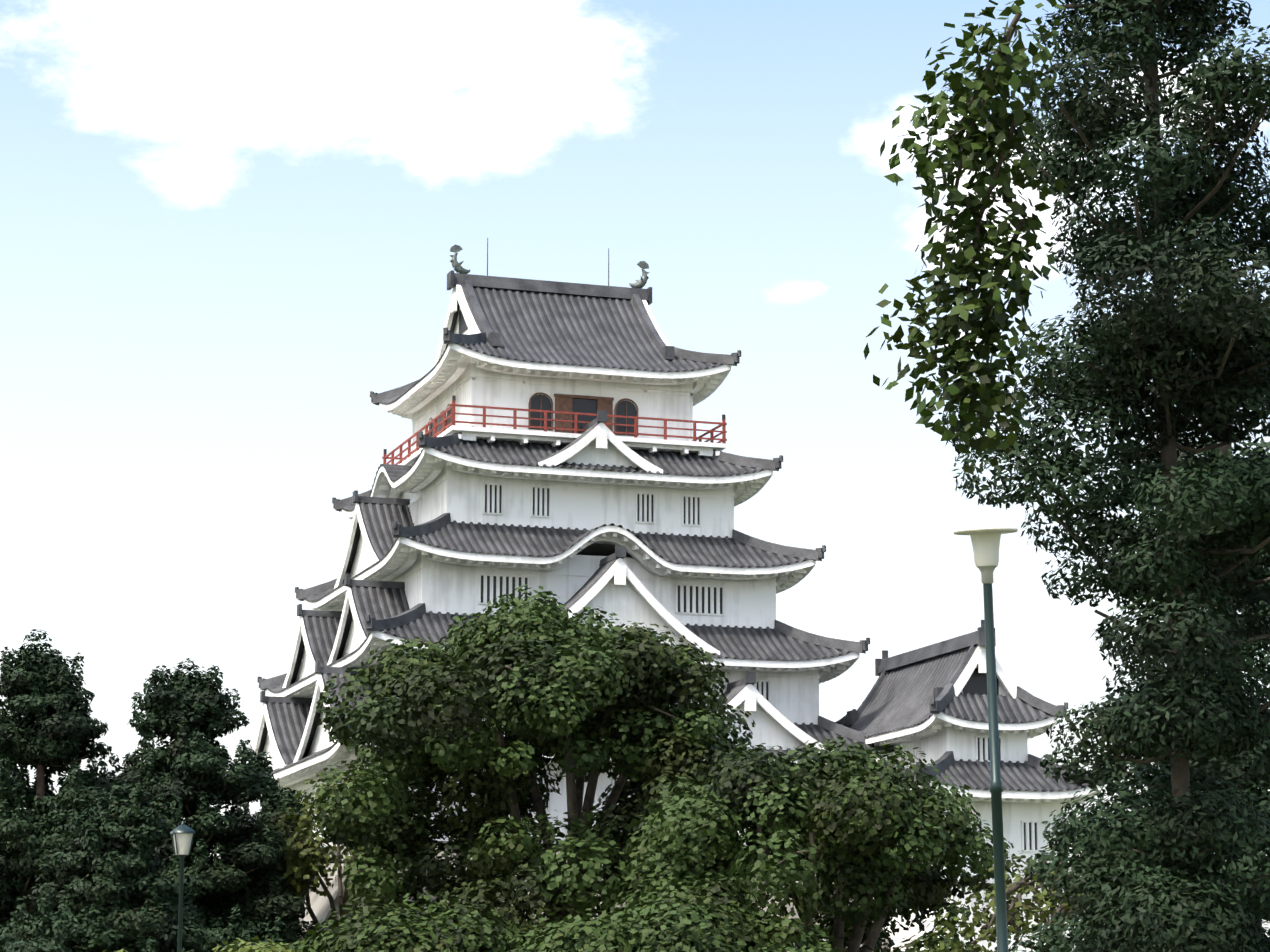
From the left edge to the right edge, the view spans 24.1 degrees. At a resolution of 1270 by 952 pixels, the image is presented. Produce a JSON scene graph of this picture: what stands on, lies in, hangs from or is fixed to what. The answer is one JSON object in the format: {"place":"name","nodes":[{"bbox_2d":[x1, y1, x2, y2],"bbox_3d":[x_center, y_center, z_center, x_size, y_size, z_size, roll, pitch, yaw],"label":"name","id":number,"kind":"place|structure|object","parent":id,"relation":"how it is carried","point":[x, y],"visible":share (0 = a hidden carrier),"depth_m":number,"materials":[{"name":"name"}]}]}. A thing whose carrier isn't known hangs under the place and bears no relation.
{"place":"outdoors","nodes":[
{"label":"outdoors","id":0,"kind":"place"},
{"bbox_2d":[0,0,1269,949],"label":"sky","id":1,"kind":"structure","parent":0,"point":[227,226],"materials":[{"name":"blue"}]},
{"bbox_2d":[863,0,1073,474],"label":"leaves","id":2,"kind":"object","parent":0,"point":[976,146],"visible":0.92,"depth_m":10.86,"materials":[{"name":"green plant"}]},
{"bbox_2d":[927,13,1025,419],"bbox_3d":[1.294,-0.939,10.928,0.521,1.422,0.324,-8,-14,37],"label":"twig","id":3,"kind":"object","parent":2,"relation":"on","point":[1008,36],"visible":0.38,"depth_m":10.90,"materials":[{"name":"brown wood"}]},
{"bbox_2d":[924,844,1170,951],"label":"tree","id":4,"kind":"object","parent":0,"point":[1037,898],"depth_m":53.30,"materials":[{"name":"green plant"}]},
{"label":"ground","id":5,"kind":"structure","parent":0,"visible":0},
{"bbox_2d":[0,629,132,951],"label":"tree","id":6,"kind":"object","parent":5,"relation":"on","point":[68,721],"depth_m":89.40,"materials":[{"name":"green plant"}]},
{"bbox_2d":[3,780,256,951],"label":"tree","id":7,"kind":"object","parent":5,"relation":"on","point":[110,825],"depth_m":79.65,"materials":[{"name":"green plant"}]},
{"bbox_2d":[170,821,194,951],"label":"lantern lamp","id":8,"kind":"object","parent":5,"relation":"on","point":[182,835],"visible":1,"depth_m":53.79,"materials":[{"name":"green metal"}]},
{"bbox_2d":[59,658,331,951],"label":"tree","id":9,"kind":"object","parent":5,"relation":"on","point":[194,711],"depth_m":89.81,"materials":[{"name":"green plant"}]},
{"bbox_2d":[102,936,297,951],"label":"shrub","id":10,"kind":"object","parent":5,"relation":"on","point":[272,947],"visible":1,"depth_m":31.09,"materials":[{"name":"green plant"}]},
{"bbox_2d":[222,786,327,938],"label":"tree","id":11,"kind":"object","parent":5,"relation":"on","point":[272,804],"depth_m":101.62,"materials":[{"name":"green plant"}]},
{"bbox_2d":[251,767,412,933],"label":"tree","id":12,"kind":"object","parent":5,"relation":"on","point":[308,865],"depth_m":92.34,"materials":[{"name":"green plant"}]},
{"bbox_2d":[282,892,547,951],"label":"shrub","id":13,"kind":"object","parent":5,"relation":"on","point":[453,930],"visible":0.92,"depth_m":79.37,"materials":[{"name":"green plant"}]},
{"bbox_2d":[309,584,756,941],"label":"tree","id":14,"kind":"object","parent":5,"relation":"on","point":[420,714],"depth_m":85.04,"materials":[{"name":"green plant"}]},
{"bbox_2d":[225,238,894,951],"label":"keep","id":15,"kind":"structure","parent":5,"relation":"on","point":[567,458],"depth_m":105.49,"materials":[{"name":"paint"}]},
{"bbox_2d":[506,888,846,951],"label":"bush","id":16,"kind":"object","parent":5,"relation":"on","point":[684,927],"depth_m":74.06,"materials":[{"name":"green plant"}]},
{"bbox_2d":[605,736,1020,951],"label":"tree","id":17,"kind":"object","parent":5,"relation":"on","point":[687,854],"depth_m":78.12,"materials":[{"name":"green plant"}]},
{"bbox_2d":[835,620,1102,951],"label":"annex","id":18,"kind":"object","parent":5,"relation":"on","point":[931,701],"visible":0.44,"depth_m":99.04,"materials":[{"name":"paint"}]},
{"bbox_2d":[953,527,1017,951],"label":"park lamp","id":19,"kind":"object","parent":5,"relation":"on","point":[985,541],"visible":1,"depth_m":27.27,"materials":[{"name":"green metal"}]},
{"bbox_2d":[938,0,1269,951],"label":"tree","id":20,"kind":"object","parent":5,"relation":"on","point":[1230,510],"depth_m":32.86,"materials":[{"name":"green plant"}]},
{"bbox_2d":[1022,259,1269,951],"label":"tree","id":21,"kind":"object","parent":5,"relation":"on","point":[1255,763],"depth_m":41.16,"materials":[{"name":"green plant"}]}
]}

